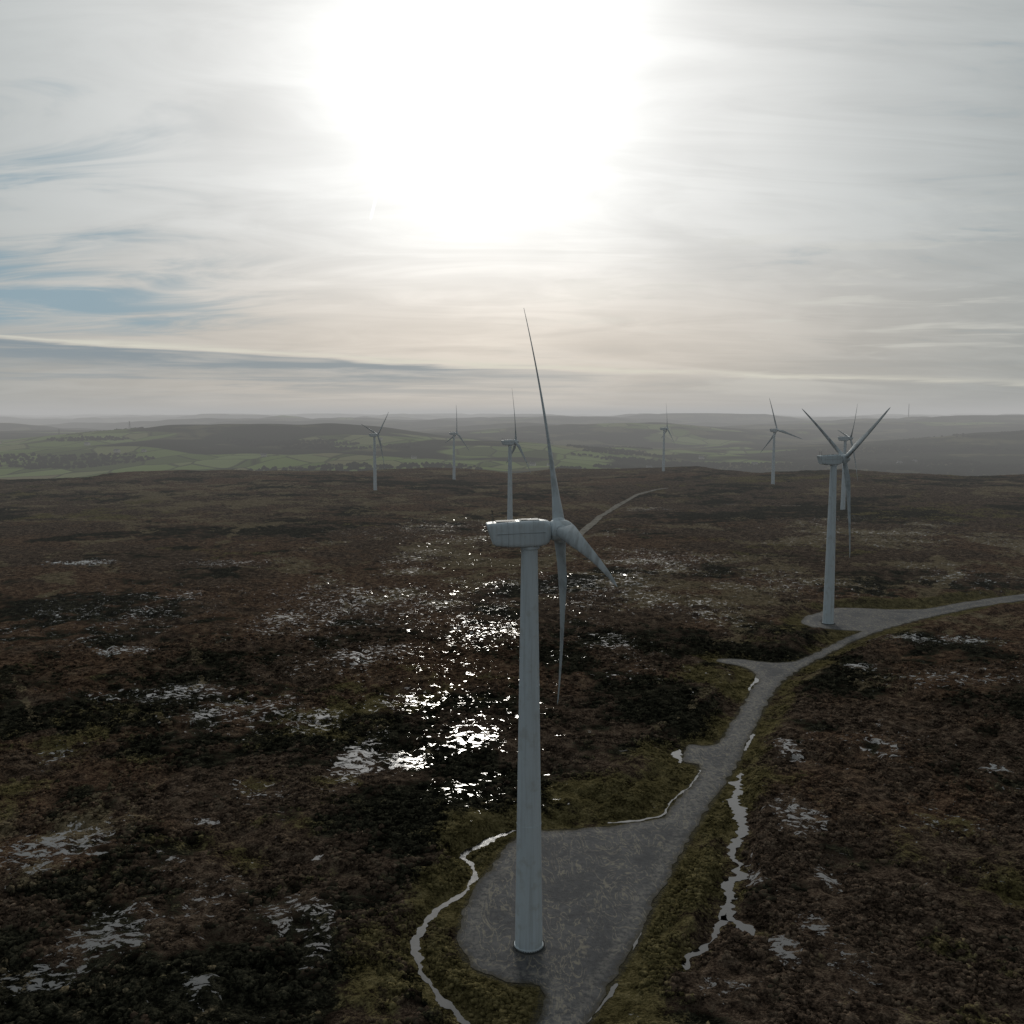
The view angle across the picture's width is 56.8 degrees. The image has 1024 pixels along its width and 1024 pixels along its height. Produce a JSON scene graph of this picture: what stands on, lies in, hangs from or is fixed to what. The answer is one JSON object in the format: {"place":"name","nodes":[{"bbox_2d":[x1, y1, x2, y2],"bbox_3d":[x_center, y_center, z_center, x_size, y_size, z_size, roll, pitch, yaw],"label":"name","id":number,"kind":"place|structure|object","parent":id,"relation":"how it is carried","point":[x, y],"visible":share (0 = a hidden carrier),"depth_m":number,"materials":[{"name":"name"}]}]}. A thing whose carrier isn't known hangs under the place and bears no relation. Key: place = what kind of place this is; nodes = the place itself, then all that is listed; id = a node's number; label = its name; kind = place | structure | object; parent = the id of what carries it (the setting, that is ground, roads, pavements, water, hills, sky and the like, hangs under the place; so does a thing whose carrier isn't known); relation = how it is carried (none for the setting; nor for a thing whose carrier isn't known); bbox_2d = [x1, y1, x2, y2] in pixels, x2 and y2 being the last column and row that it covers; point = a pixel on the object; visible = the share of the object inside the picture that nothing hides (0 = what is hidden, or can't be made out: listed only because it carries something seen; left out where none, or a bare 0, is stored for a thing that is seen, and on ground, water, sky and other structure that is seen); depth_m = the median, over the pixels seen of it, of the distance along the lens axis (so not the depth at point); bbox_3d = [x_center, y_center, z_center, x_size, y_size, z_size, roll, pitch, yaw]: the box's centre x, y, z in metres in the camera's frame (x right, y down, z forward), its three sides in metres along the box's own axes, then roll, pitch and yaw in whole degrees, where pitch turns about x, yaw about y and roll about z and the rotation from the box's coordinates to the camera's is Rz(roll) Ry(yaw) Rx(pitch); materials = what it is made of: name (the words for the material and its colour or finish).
{"place":"outdoors","nodes":[
{"label":"outdoors","id":0,"kind":"place"},
{"bbox_2d":[410,830,515,1023],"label":"stream","id":1,"kind":"structure","parent":0,"point":[418,959],"depth_m":139.49,"materials":[{"name":"black liquid"}]},
{"bbox_2d":[0,413,1023,1023],"bbox_3d":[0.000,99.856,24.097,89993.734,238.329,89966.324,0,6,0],"label":"moorland ground","id":2,"kind":"structure","parent":0,"point":[188,533],"depth_m":310.46,"materials":[{"name":"brown plant"}]},
{"bbox_2d":[361,412,388,489],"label":"wind turbine","id":3,"kind":"object","parent":2,"relation":"on","point":[374,434],"visible":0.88,"depth_m":998.79,"materials":[{"name":"paint"}]},
{"bbox_2d":[445,408,468,479],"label":"wind turbine","id":4,"kind":"object","parent":2,"relation":"on","point":[453,437],"visible":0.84,"depth_m":1186.75,"materials":[{"name":"paint"}]},
{"bbox_2d":[0,622,1023,1023],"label":"heather tussocks","id":5,"kind":"object","parent":2,"relation":"on","point":[64,998],"visible":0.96,"depth_m":163.48,"materials":[{"name":"brown plant"}]},
{"bbox_2d":[0,424,1023,475],"bbox_3d":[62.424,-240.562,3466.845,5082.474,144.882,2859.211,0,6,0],"label":"distant woodland","id":6,"kind":"object","parent":2,"relation":"on","point":[941,468],"visible":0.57,"depth_m":3152.54,"materials":[{"name":"green plant"}]},
{"bbox_2d":[501,393,530,519],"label":"wind turbine","id":7,"kind":"object","parent":2,"relation":"on","point":[510,443],"visible":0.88,"depth_m":639.35,"materials":[{"name":"paint"}]},
{"bbox_2d":[660,407,673,470],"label":"wind turbine","id":8,"kind":"object","parent":2,"relation":"on","point":[664,429],"visible":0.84,"depth_m":1286.37,"materials":[{"name":"paint"}]},
{"bbox_2d":[760,398,800,483],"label":"wind turbine","id":9,"kind":"object","parent":2,"relation":"on","point":[774,431],"visible":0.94,"depth_m":1028.62,"materials":[{"name":"paint"}]},
{"bbox_2d":[838,409,857,509],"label":"wind turbine","id":10,"kind":"object","parent":2,"relation":"on","point":[845,438],"visible":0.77,"depth_m":769.66,"materials":[{"name":"paint"}]},
{"bbox_2d":[0,0,1023,414],"label":"sky","id":11,"kind":"structure","parent":0,"point":[207,206],"materials":[{"name":"white"}]},
{"bbox_2d":[586,983,617,1023],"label":"stream","id":12,"kind":"structure","parent":0,"point":[612,990],"depth_m":124.37,"materials":[{"name":"black liquid"}]},
{"bbox_2d":[579,486,696,535],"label":"gravel track","id":13,"kind":"structure","parent":0,"point":[591,524],"depth_m":803.17,"materials":[{"name":"grey gravel"}]},
{"bbox_2d":[608,770,700,822],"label":"stream","id":14,"kind":"structure","parent":0,"point":[681,792],"depth_m":181.05,"materials":[{"name":"black liquid"}]},
{"bbox_2d":[671,749,681,762],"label":"stream","id":15,"kind":"structure","parent":0,"point":[676,754],"depth_m":212.44,"materials":[{"name":"black liquid"}]},
{"bbox_2d":[681,915,727,969],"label":"stream","id":16,"kind":"structure","parent":0,"point":[701,949],"depth_m":135.31,"materials":[{"name":"black liquid"}]},
{"bbox_2d":[718,773,755,935],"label":"stream","id":17,"kind":"structure","parent":0,"point":[740,813],"depth_m":161.99,"materials":[{"name":"black liquid"}]},
{"bbox_2d":[456,594,1023,1023],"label":"gravel road","id":18,"kind":"structure","parent":0,"point":[602,887],"depth_m":154.47,"materials":[{"name":"grey gravel"}]},
{"bbox_2d":[486,310,616,955],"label":"wind turbine","id":19,"kind":"object","parent":18,"relation":"on","point":[529,537],"visible":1,"depth_m":131.38,"materials":[{"name":"paint"}]},
{"bbox_2d":[802,407,890,624],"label":"wind turbine","id":20,"kind":"object","parent":18,"relation":"on","point":[833,461],"visible":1,"depth_m":340.36,"materials":[{"name":"paint"}]},
{"bbox_2d":[744,734,754,750],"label":"stream","id":21,"kind":"structure","parent":0,"point":[748,742],"depth_m":220.20,"materials":[{"name":"black liquid"}]},
{"bbox_2d":[748,678,758,689],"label":"stream","id":22,"kind":"structure","parent":0,"point":[756,680],"depth_m":269.43,"materials":[{"name":"black liquid"}]}
]}

